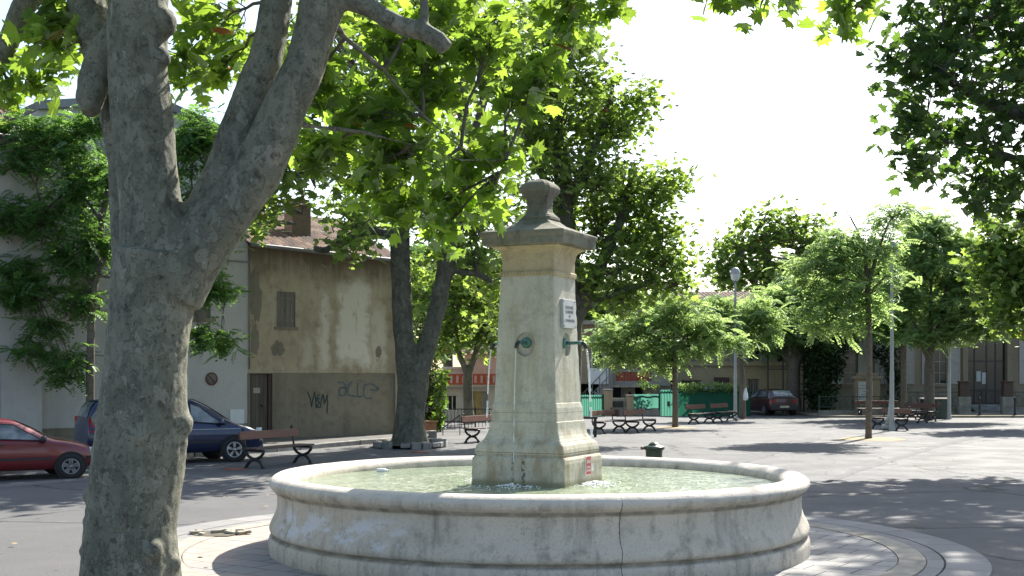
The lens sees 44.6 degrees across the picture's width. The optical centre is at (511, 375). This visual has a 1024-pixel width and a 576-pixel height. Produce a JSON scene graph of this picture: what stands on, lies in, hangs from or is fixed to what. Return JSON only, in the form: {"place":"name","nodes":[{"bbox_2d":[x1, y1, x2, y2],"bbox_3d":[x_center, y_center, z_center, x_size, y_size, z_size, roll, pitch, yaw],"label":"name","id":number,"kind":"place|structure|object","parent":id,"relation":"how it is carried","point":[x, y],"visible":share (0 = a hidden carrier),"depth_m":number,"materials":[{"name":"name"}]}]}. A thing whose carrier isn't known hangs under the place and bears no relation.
{"place":"outdoors","nodes":[
{"label":"outdoors","id":0,"kind":"place"},
{"bbox_2d":[224,468,244,469],"bbox_3d":[-6.200,2.080,27.857,0.523,0.030,0.318,0,0,0],"label":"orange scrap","id":1,"kind":"object","parent":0,"point":[234,469],"visible":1,"depth_m":27.83,"materials":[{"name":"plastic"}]},
{"bbox_2d":[263,430,432,445],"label":"pavement","id":2,"kind":"structure","parent":0,"point":[297,440],"depth_m":38.72,"materials":[{"name":"grey concrete"}]},
{"bbox_2d":[0,102,256,401],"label":"robinia tree","id":3,"kind":"object","parent":2,"relation":"on","point":[195,144],"visible":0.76,"depth_m":33.38,"materials":[{"name":"green plant"}]},
{"bbox_2d":[426,341,496,420],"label":"balcony house","id":4,"kind":"structure","parent":0,"point":[483,380],"depth_m":58.10,"materials":[{"name":"paint"}]},
{"bbox_2d":[448,395,456,410],"bbox_3d":[-2.781,1.271,58.200,0.446,0.758,0.060,0,0,0],"label":"window","id":5,"kind":"structure","parent":4,"relation":"in","point":[452,399],"depth_m":58.20,"materials":[{"name":"white paint"}]},
{"bbox_2d":[3,451,1006,565],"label":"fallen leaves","id":6,"kind":"object","parent":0,"point":[437,453],"visible":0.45,"depth_m":20.85,"materials":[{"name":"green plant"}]},
{"bbox_2d":[0,412,1023,575],"bbox_3d":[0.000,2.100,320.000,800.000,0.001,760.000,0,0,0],"label":"ground","id":7,"kind":"structure","parent":0,"point":[990,526],"depth_m":26.00,"materials":[{"name":"grey asphalt"}]},
{"bbox_2d":[0,108,48,431],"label":"cream house","id":8,"kind":"structure","parent":7,"relation":"on","point":[20,397],"depth_m":34.06,"materials":[{"name":"grey paint"}]},
{"bbox_2d":[0,418,91,478],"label":"red hatchback","id":9,"kind":"object","parent":7,"relation":"on","point":[23,446],"visible":0.94,"depth_m":25.18,"materials":[{"name":"paint"}]},
{"bbox_2d":[0,519,199,524],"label":"asphalt strip","id":10,"kind":"object","parent":7,"relation":"on","point":[71,521],"visible":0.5,"depth_m":17.94,"materials":[{"name":"grey asphalt"}]},
{"bbox_2d":[21,98,247,439],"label":"gabled house","id":11,"kind":"structure","parent":7,"relation":"on","point":[220,386],"depth_m":37.75,"materials":[{"name":"paint"}]},
{"bbox_2d":[0,474,268,486],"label":"asphalt strip","id":12,"kind":"object","parent":7,"relation":"on","point":[86,478],"visible":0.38,"depth_m":24.72,"materials":[{"name":"grey asphalt"}]},
{"bbox_2d":[74,398,263,461],"bbox_3d":[-8.308,1.315,30.405,4.256,1.644,1.956,0,0,-30],"label":"blue minivan","id":13,"kind":"object","parent":7,"relation":"on","point":[213,434],"visible":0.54,"depth_m":30.06,"materials":[{"name":"paint"}]},
{"bbox_2d":[0,437,391,473],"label":"kerb","id":14,"kind":"structure","parent":7,"relation":"on","point":[338,444],"depth_m":36.03,"materials":[{"name":"grey concrete"}]},
{"bbox_2d":[238,425,313,468],"bbox_3d":[-5.450,1.650,29.084,0.641,0.929,2.240,0,0,26],"label":"park bench","id":15,"kind":"object","parent":7,"relation":"on","point":[292,432],"visible":1,"depth_m":29.00,"materials":[{"name":"metal"}]},
{"bbox_2d":[245,198,396,437],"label":"old house","id":16,"kind":"structure","parent":7,"relation":"on","point":[321,350],"depth_m":40.72,"materials":[{"name":"paint"}]},
{"bbox_2d":[250,374,271,429],"bbox_3d":[-7.964,0.955,39.368,0.800,2.050,0.140,0,0,-40],"label":"door","id":17,"kind":"structure","parent":16,"relation":"in","point":[260,384],"depth_m":39.42,"materials":[{"name":"brown wood"}]},
{"bbox_2d":[373,438,447,449],"bbox_3d":[-3.011,2.012,36.987,2.222,0.270,3.169,0,0,0],"label":"tree kerb","id":18,"kind":"object","parent":7,"relation":"on","point":[386,444],"visible":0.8,"depth_m":35.72,"materials":[{"name":"stone"}]},
{"bbox_2d":[240,0,548,447],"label":"plane tree","id":19,"kind":"object","parent":18,"relation":"on","point":[414,360],"visible":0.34,"depth_m":36.70,"materials":[{"name":"green plant"}]},
{"bbox_2d":[413,310,448,425],"bbox_3d":[-3.047,-0.211,48.070,1.194,4.750,1.774,0,0,-43],"label":"evergreen shrub","id":20,"kind":"object","parent":7,"relation":"on","point":[431,391],"visible":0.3,"depth_m":47.99,"materials":[{"name":"green plant"}]},
{"bbox_2d":[425,420,437,431],"bbox_3d":[-3.250,1.890,46.600,0.940,0.420,0.800,0,0,-6],"label":"planter","id":21,"kind":"object","parent":7,"relation":"on","point":[430,425],"visible":0.38,"depth_m":46.27,"materials":[{"name":"wood"}]},
{"bbox_2d":[428,365,450,431],"bbox_3d":[-2.715,0.919,46.629,0.843,2.694,0.984,0,0,-23],"label":"laurel shrub","id":22,"kind":"object","parent":21,"relation":"in","point":[439,416],"visible":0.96,"depth_m":46.60,"materials":[{"name":"green plant"}]},
{"bbox_2d":[428,431,436,437],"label":"stone block","id":23,"kind":"structure","parent":7,"relation":"on","point":[432,434],"depth_m":39.85,"materials":[{"name":"grey stone"}]},
{"bbox_2d":[429,438,445,447],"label":"stone block","id":24,"kind":"structure","parent":7,"relation":"on","point":[432,440],"depth_m":36.45,"materials":[{"name":"grey stone"}]},
{"bbox_2d":[388,243,501,372],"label":"background tree","id":25,"kind":"object","parent":7,"relation":"on","point":[449,363],"visible":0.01,"depth_m":75.59,"materials":[{"name":"green plant"}]},
{"bbox_2d":[0,0,892,575],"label":"plane tree","id":26,"kind":"object","parent":7,"relation":"on","point":[170,252],"visible":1,"depth_m":11.63,"materials":[{"name":"green plant"}]},
{"bbox_2d":[442,415,459,434],"bbox_3d":[-2.130,1.732,44.032,0.647,0.736,0.050,0,0,0],"label":"stair handrail","id":27,"kind":"object","parent":7,"relation":"on","point":[452,421],"visible":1,"depth_m":44.02,"materials":[{"name":"metal"}]},
{"bbox_2d":[410,244,500,423],"bbox_3d":[-3.211,-1.961,54.400,7.639,8.102,4.925,0,0,30],"label":"plane tree","id":28,"kind":"object","parent":7,"relation":"on","point":[459,297],"visible":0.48,"depth_m":53.85,"materials":[{"name":"green plant"}]},
{"bbox_2d":[442,407,491,427],"bbox_3d":[-1.383,1.640,47.069,2.674,0.920,0.060,0,0,0],"label":"iron railing","id":29,"kind":"object","parent":7,"relation":"on","point":[475,409],"visible":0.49,"depth_m":47.06,"materials":[{"name":"black metal"}]},
{"bbox_2d":[461,412,491,442],"bbox_3d":[-0.868,1.650,39.842,0.641,0.929,2.240,0,0,26],"label":"park bench","id":30,"kind":"object","parent":7,"relation":"on","point":[475,418],"visible":0.61,"depth_m":39.27,"materials":[{"name":"red wood"}]},
{"bbox_2d":[178,521,925,575],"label":"paving band","id":31,"kind":"object","parent":7,"relation":"on","point":[912,561],"visible":0.34,"depth_m":14.90,"materials":[{"name":"stone"}]},
{"bbox_2d":[194,530,235,535],"bbox_3d":[-3.879,2.059,16.321,0.683,0.001,0.620,0,0,0],"label":"soil patch","id":32,"kind":"object","parent":31,"relation":"on","point":[208,533],"visible":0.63,"depth_m":16.18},
{"bbox_2d":[189,528,251,534],"bbox_3d":[-3.806,2.045,16.323,0.812,0.068,0.357,0,0,-9],"label":"paving rubble","id":33,"kind":"object","parent":32,"relation":"on","point":[239,531],"visible":0.99,"depth_m":16.27,"materials":[{"name":"stone"}]},
{"bbox_2d":[177,519,943,575],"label":"paving ring","id":34,"kind":"object","parent":7,"relation":"on","point":[935,564],"visible":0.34,"depth_m":15.21,"materials":[{"name":"grey stone"}]},
{"bbox_2d":[451,0,716,401],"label":"plane tree","id":35,"kind":"object","parent":7,"relation":"on","point":[608,122],"visible":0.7,"depth_m":40.66,"materials":[{"name":"green plant"}]},
{"bbox_2d":[177,514,991,575],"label":"paving ring","id":36,"kind":"object","parent":7,"relation":"on","point":[960,560],"visible":0.38,"depth_m":15.57,"materials":[{"name":"grey stone"}]},
{"bbox_2d":[583,417,597,436],"bbox_3d":[2.634,1.750,42.656,0.580,0.700,0.120,0,0,0],"label":"backrest post","id":37,"kind":"object","parent":7,"relation":"on","point":[595,426],"visible":0.78,"depth_m":42.61,"materials":[{"name":"metal"}]},
{"bbox_2d":[581,394,603,415],"bbox_3d":[4.183,1.563,65.029,1.227,1.207,0.102,0,0,0],"label":"corrugated fence","id":38,"kind":"object","parent":7,"relation":"on","point":[593,402],"visible":0.62,"depth_m":65.00,"materials":[{"name":"teal metal"}]},
{"bbox_2d":[589,407,625,433],"bbox_3d":[3.539,1.650,45.829,0.641,0.929,2.240,0,0,28],"label":"park bench","id":39,"kind":"object","parent":7,"relation":"on","point":[601,412],"visible":0.91,"depth_m":45.77,"materials":[{"name":"red wood"}]},
{"bbox_2d":[612,398,626,415],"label":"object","id":40,"kind":"structure","parent":7,"relation":"on","point":[619,405],"depth_m":65.02,"materials":[{"name":"concrete"}]},
{"bbox_2d":[580,258,659,319],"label":"background tree","id":41,"kind":"object","parent":7,"relation":"on","point":[588,316],"visible":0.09,"depth_m":82.86,"materials":[{"name":"green plant"}]},
{"bbox_2d":[581,320,670,397],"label":"terrace house","id":42,"kind":"structure","parent":7,"relation":"on","point":[596,382],"depth_m":70.47,"materials":[{"name":"white paint"}]},
{"bbox_2d":[593,351,602,367],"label":"window","id":43,"kind":"structure","parent":42,"relation":"in","point":[599,355],"depth_m":72.72,"materials":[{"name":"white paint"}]},
{"bbox_2d":[626,395,634,415],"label":"gate pier","id":44,"kind":"structure","parent":7,"relation":"on","point":[630,402],"depth_m":64.82,"materials":[{"name":"beige stone"}]},
{"bbox_2d":[623,407,656,432],"bbox_3d":[4.783,1.650,46.596,0.641,0.929,2.240,0,0,26],"label":"park bench","id":45,"kind":"object","parent":7,"relation":"on","point":[634,412],"visible":0.99,"depth_m":46.43,"materials":[{"name":"red wood"}]},
{"bbox_2d":[633,393,659,409],"bbox_3d":[7.017,1.513,65.029,1.427,1.173,0.102,0,0,0],"label":"fence","id":46,"kind":"object","parent":7,"relation":"on","point":[648,401],"visible":0.93,"depth_m":65.00,"materials":[{"name":"teal metal"}]},
{"bbox_2d":[637,379,659,393],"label":"creeper","id":47,"kind":"object","parent":46,"relation":"on","point":[649,384],"visible":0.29,"depth_m":65.90,"materials":[{"name":"green plant"}]},
{"bbox_2d":[634,408,659,415],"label":"garden wall","id":48,"kind":"structure","parent":7,"relation":"on","point":[654,412],"depth_m":65.00,"materials":[{"name":"grey stone"}]},
{"bbox_2d":[640,442,664,457],"bbox_3d":[2.789,1.700,24.500,0.418,0.800,0.418,0,0,39],"label":"litter bin","id":49,"kind":"object","parent":7,"relation":"on","point":[653,449],"visible":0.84,"depth_m":24.36,"materials":[{"name":"metal"}]},
{"bbox_2d":[685,402,714,423],"bbox_3d":[8.277,1.650,54.696,0.641,0.929,2.240,0,0,30],"label":"park bench","id":50,"kind":"object","parent":7,"relation":"on","point":[700,406],"visible":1,"depth_m":54.63,"materials":[{"name":"red wood"}]},
{"bbox_2d":[678,388,750,415],"bbox_3d":[10.433,1.413,65.029,3.993,1.507,0.102,0,0,0],"label":"screen fence","id":51,"kind":"object","parent":7,"relation":"on","point":[706,398],"visible":0.48,"depth_m":65.00,"materials":[{"name":"green metal"}]},
{"bbox_2d":[660,389,671,415],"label":"garden gate","id":52,"kind":"structure","parent":51,"relation":"attached to","point":[665,397],"depth_m":65.01,"materials":[{"name":"teal metal"}]},
{"bbox_2d":[678,381,748,394],"bbox_3d":[10.320,0.638,64.950,4.019,0.742,0.783,0,0,0],"label":"ivy","id":53,"kind":"object","parent":51,"relation":"attached to","point":[704,386],"visible":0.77,"depth_m":64.86,"materials":[{"name":"green plant"}]},
{"bbox_2d":[709,401,737,422],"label":"park bench","id":54,"kind":"object","parent":7,"relation":"on","point":[720,405],"visible":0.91,"depth_m":56.97,"materials":[{"name":"red wood"}]},
{"bbox_2d":[730,267,739,419],"bbox_3d":[10.622,-1.530,59.348,0.476,7.260,0.476,0,0,0],"label":"street lamp","id":55,"kind":"object","parent":7,"relation":"on","point":[735,274],"visible":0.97,"depth_m":59.28,"materials":[{"name":"metal"}]},
{"bbox_2d":[694,286,795,418],"bbox_3d":[11.180,-1.115,60.109,5.109,6.411,3.485,0,0,0],"label":"robinia tree","id":56,"kind":"object","parent":7,"relation":"on","point":[754,315],"visible":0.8,"depth_m":59.76,"materials":[{"name":"green plant"}]},
{"bbox_2d":[743,388,747,400],"bbox_3d":[11.125,0.878,59.407,0.250,0.610,0.245,0,0,0],"label":"poster bag","id":57,"kind":"object","parent":56,"relation":"attached to","point":[745,395],"visible":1,"depth_m":59.32,"materials":[{"name":"white plastic"}]},
{"bbox_2d":[691,194,851,291],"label":"plane tree","id":58,"kind":"object","parent":7,"relation":"on","point":[760,243],"visible":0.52,"depth_m":89.48,"materials":[{"name":"green plant"}]},
{"bbox_2d":[729,438,819,462],"bbox_3d":[7.692,2.096,35.696,0.615,0.001,14.195,0,0,22],"label":"asphalt strip","id":59,"kind":"object","parent":7,"relation":"on","point":[802,442],"visible":0.78,"depth_m":34.96,"materials":[{"name":"grey asphalt"}]},
{"bbox_2d":[751,388,798,415],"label":"maroon hatchback","id":60,"kind":"object","parent":7,"relation":"on","point":[765,402],"visible":0.77,"depth_m":65.51,"materials":[{"name":"paint"}]},
{"bbox_2d":[655,426,904,440],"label":"tree pits","id":61,"kind":"object","parent":7,"relation":"on","point":[873,439],"visible":0.95,"depth_m":41.60,"materials":[{"name":"soil"}]},
{"bbox_2d":[582,290,769,426],"bbox_3d":[6.453,-0.705,51.006,8.006,5.655,3.909,0,0,0],"label":"robinia tree","id":62,"kind":"object","parent":61,"relation":"on","point":[626,346],"visible":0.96,"depth_m":50.76,"materials":[{"name":"green plant"}]},
{"bbox_2d":[764,195,935,437],"bbox_3d":[11.228,-1.969,41.809,5.690,8.272,3.397,0,0,0],"label":"robinia tree","id":63,"kind":"object","parent":61,"relation":"on","point":[835,260],"visible":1,"depth_m":41.62,"materials":[{"name":"green plant"}]},
{"bbox_2d":[767,342,804,413],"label":"iron gate","id":64,"kind":"structure","parent":7,"relation":"on","point":[783,369],"depth_m":68.97,"materials":[{"name":"black metal"}]},
{"bbox_2d":[818,395,887,414],"bbox_3d":[17.477,1.545,64.000,3.546,1.110,0.240,0,0,0],"label":"scrolled railing","id":65,"kind":"object","parent":7,"relation":"on","point":[844,412],"visible":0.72,"depth_m":63.88,"materials":[{"name":"black metal"}]},
{"bbox_2d":[851,373,882,409],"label":"memorial stone","id":66,"kind":"object","parent":7,"relation":"on","point":[859,384],"visible":0.65,"depth_m":65.80,"materials":[{"name":"stone"}]},
{"bbox_2d":[854,399,900,414],"bbox_3d":[18.492,1.650,63.083,2.240,0.929,0.641,0,0,-3],"label":"park bench","id":67,"kind":"object","parent":7,"relation":"on","point":[873,402],"visible":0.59,"depth_m":63.27,"materials":[{"name":"red wood"}]},
{"bbox_2d":[881,398,889,429],"bbox_3d":[14.493,1.421,48.178,0.420,1.352,0.223,0,0,0],"label":"leaning strut","id":68,"kind":"object","parent":7,"relation":"on","point":[885,426],"visible":0.62,"depth_m":48.14,"materials":[{"name":"paint"}]},
{"bbox_2d":[834,244,942,414],"bbox_3d":[19.283,-2.365,63.042,7.249,8.862,4.080,0,0,0],"label":"robinia tree","id":69,"kind":"object","parent":7,"relation":"on","point":[884,330],"visible":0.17,"depth_m":62.85,"materials":[{"name":"green plant"}]},
{"bbox_2d":[886,241,897,430],"bbox_3d":[14.492,-1.530,47.616,0.476,7.260,0.476,0,0,0],"label":"street lamp","id":70,"kind":"object","parent":7,"relation":"on","point":[891,422],"visible":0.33,"depth_m":47.56,"materials":[{"name":"grey metal"}]},
{"bbox_2d":[872,406,911,430],"bbox_3d":[14.714,1.650,48.523,0.641,0.929,2.240,0,0,-12],"label":"park bench","id":71,"kind":"object","parent":7,"relation":"on","point":[899,410],"visible":0.93,"depth_m":48.05,"materials":[{"name":"red wood"}]},
{"bbox_2d":[817,236,998,290],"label":"background tree","id":72,"kind":"object","parent":7,"relation":"on","point":[935,254],"depth_m":83.13,"materials":[{"name":"green plant"}]},
{"bbox_2d":[800,291,1023,411],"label":"school building","id":73,"kind":"structure","parent":7,"relation":"on","point":[986,368],"depth_m":70.00,"materials":[{"name":"paint"}]},
{"bbox_2d":[844,340,856,383],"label":"window","id":74,"kind":"structure","parent":73,"relation":"in","point":[851,370],"depth_m":70.21,"materials":[{"name":"paint"}]},
{"bbox_2d":[887,342,900,383],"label":"window","id":75,"kind":"structure","parent":73,"relation":"in","point":[899,354],"depth_m":70.21,"materials":[{"name":"glass"}]},
{"bbox_2d":[934,341,946,383],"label":"window","id":76,"kind":"structure","parent":73,"relation":"in","point":[940,359],"depth_m":70.21,"materials":[{"name":"glass"}]},
{"bbox_2d":[895,402,930,422],"bbox_3d":[18.034,1.650,56.245,0.641,0.929,2.240,0,0,-12],"label":"park bench","id":77,"kind":"object","parent":7,"relation":"on","point":[908,405],"visible":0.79,"depth_m":55.70,"materials":[{"name":"red wood"}]},
{"bbox_2d":[810,480,1023,485],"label":"asphalt strip","id":78,"kind":"object","parent":7,"relation":"on","point":[923,483],"visible":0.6,"depth_m":24.26,"materials":[{"name":"grey asphalt"}]},
{"bbox_2d":[907,401,938,420],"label":"park bench","id":79,"kind":"object","parent":7,"relation":"on","point":[934,405],"visible":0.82,"depth_m":57.55,"materials":[{"name":"red wood"}]},
{"bbox_2d":[827,428,1023,481],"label":"asphalt strip","id":80,"kind":"object","parent":7,"relation":"on","point":[892,459],"visible":1,"depth_m":33.19,"materials":[{"name":"grey asphalt"}]},
{"bbox_2d":[919,398,946,418],"bbox_3d":[20.663,1.595,61.000,1.370,1.010,0.600,0,0,0],"label":"utility cabinet","id":81,"kind":"object","parent":7,"relation":"on","point":[942,411],"visible":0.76,"depth_m":60.75,"materials":[{"name":"green metal"}]},
{"bbox_2d":[926,557,945,573],"bbox_3d":[0.318,2.088,15.260,9.460,0.001,9.460,0,0,0],"label":"paving joint","id":82,"kind":"object","parent":7,"relation":"on","point":[944,565],"visible":0.1,"depth_m":13.80,"materials":[{"name":"grey stone"}]},
{"bbox_2d":[853,0,1023,246],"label":"plane tree","id":83,"kind":"object","parent":7,"relation":"on","point":[937,62],"visible":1,"depth_m":30.74,"materials":[{"name":"green plant"}]},
{"bbox_2d":[871,208,1022,419],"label":"robinia tree","id":84,"kind":"object","parent":7,"relation":"on","point":[933,233],"visible":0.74,"depth_m":58.57,"materials":[{"name":"green plant"}]},
{"bbox_2d":[946,293,951,418],"bbox_3d":[21.093,-1.530,60.221,0.476,7.260,0.476,0,0,0],"label":"street lamp","id":85,"kind":"object","parent":7,"relation":"on","point":[949,389],"visible":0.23,"depth_m":60.16,"materials":[{"name":"grey metal"}]},
{"bbox_2d":[957,381,970,413],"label":"gate post","id":86,"kind":"object","parent":7,"relation":"on","point":[963,402],"visible":0.82,"depth_m":65.33,"materials":[{"name":"brown stone"}]},
{"bbox_2d":[948,210,1023,346],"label":"plane tree","id":87,"kind":"object","parent":7,"relation":"on","point":[1003,258],"visible":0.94,"depth_m":51.61,"materials":[{"name":"green plant"}]},
{"bbox_2d":[1000,381,1013,413],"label":"gate post","id":88,"kind":"object","parent":7,"relation":"on","point":[1007,402],"visible":0.83,"depth_m":65.34,"materials":[{"name":"grey concrete"}]},
{"bbox_2d":[1013,392,1023,413],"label":"scrolled railing","id":89,"kind":"object","parent":7,"relation":"on","point":[1019,410],"visible":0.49,"depth_m":65.88,"materials":[{"name":"black metal"}]},
{"bbox_2d":[0,0,1023,373],"label":"sky","id":90,"kind":"structure","parent":0,"point":[772,113],"materials":[{"name":"white"}]},
{"bbox_2d":[182,525,897,575],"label":"paving","id":91,"kind":"structure","parent":0,"point":[833,553],"depth_m":14.13,"materials":[{"name":"stone"}]},
{"bbox_2d":[268,179,810,575],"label":"fountain","id":92,"kind":"object","parent":91,"relation":"on","point":[537,435],"visible":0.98,"depth_m":13.10,"materials":[{"name":"stone"}]},
{"bbox_2d":[301,466,775,494],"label":"water","id":93,"kind":"structure","parent":92,"relation":"in","point":[445,479],"depth_m":15.31,"materials":[{"name":"liquid"}]},
{"bbox_2d":[376,468,388,471],"bbox_3d":[-1.748,1.285,16.900,0.173,0.058,0.060,0,0,0],"label":"floating bottle","id":94,"kind":"object","parent":93,"relation":"on","point":[381,470],"visible":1,"depth_m":16.88,"materials":[{"name":"white plastic"}]},
{"bbox_2d":[603,389,612,415],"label":"gate pier","id":95,"kind":"structure","parent":0,"point":[607,399],"depth_m":64.78,"materials":[{"name":"beige stone"}]},
{"bbox_2d":[654,291,791,411],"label":"beige house","id":96,"kind":"structure","parent":0,"point":[755,371],"depth_m":72.00,"materials":[{"name":"paint"}]},
{"bbox_2d":[686,340,696,361],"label":"window","id":97,"kind":"structure","parent":96,"relation":"in","point":[692,360],"depth_m":72.17,"materials":[{"name":"paint"}]},
{"bbox_2d":[682,380,700,388],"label":"window","id":98,"kind":"structure","parent":96,"relation":"in","point":[683,381],"depth_m":72.17,"materials":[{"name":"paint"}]},
{"bbox_2d":[720,348,730,361],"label":"window","id":99,"kind":"structure","parent":96,"relation":"in","point":[727,351],"depth_m":72.17,"materials":[{"name":"paint"}]},
{"bbox_2d":[748,379,758,395],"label":"window","id":100,"kind":"structure","parent":96,"relation":"in","point":[753,384],"depth_m":72.17,"materials":[{"name":"paint"}]},
{"bbox_2d":[749,343,760,361],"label":"window","id":101,"kind":"structure","parent":96,"relation":"in","point":[757,352],"depth_m":72.17,"materials":[{"name":"paint"}]},
{"bbox_2d":[778,346,788,361],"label":"window","id":102,"kind":"structure","parent":96,"relation":"in","point":[780,358],"depth_m":72.17,"materials":[{"name":"glass"}]},
{"bbox_2d":[781,411,1023,417],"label":"pavement","id":103,"kind":"structure","parent":0,"point":[971,415],"depth_m":62.68,"materials":[{"name":"grey concrete"}]},
{"bbox_2d":[700,270,876,413],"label":"robinia tree","id":104,"kind":"object","parent":103,"relation":"on","point":[796,340],"visible":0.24,"depth_m":68.62,"materials":[{"name":"green plant"}]},
{"bbox_2d":[799,331,848,411],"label":"dark cypress","id":105,"kind":"object","parent":103,"relation":"on","point":[827,368],"visible":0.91,"depth_m":68.02,"materials":[{"name":"green plant"}]},
{"bbox_2d":[872,337,907,407],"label":"dark shrub","id":106,"kind":"object","parent":103,"relation":"on","point":[897,377],"visible":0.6,"depth_m":68.96,"materials":[{"name":"green plant"}]},
{"bbox_2d":[895,391,957,413],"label":"scrolled railing","id":107,"kind":"object","parent":103,"relation":"on","point":[953,410],"visible":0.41,"depth_m":65.98,"materials":[{"name":"black metal"}]},
{"bbox_2d":[978,397,981,414],"bbox_3d":[23.617,1.535,63.000,0.180,0.930,0.180,0,0,0],"label":"bollard","id":108,"kind":"object","parent":103,"relation":"on","point":[979,398],"visible":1,"depth_m":62.95,"materials":[{"name":"metal"}]},
{"bbox_2d":[1013,397,1016,414],"bbox_3d":[25.394,1.535,63.000,0.180,0.930,0.180,0,0,0],"label":"bollard","id":109,"kind":"object","parent":103,"relation":"on","point":[1015,398],"visible":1,"depth_m":62.95,"materials":[{"name":"metal"}]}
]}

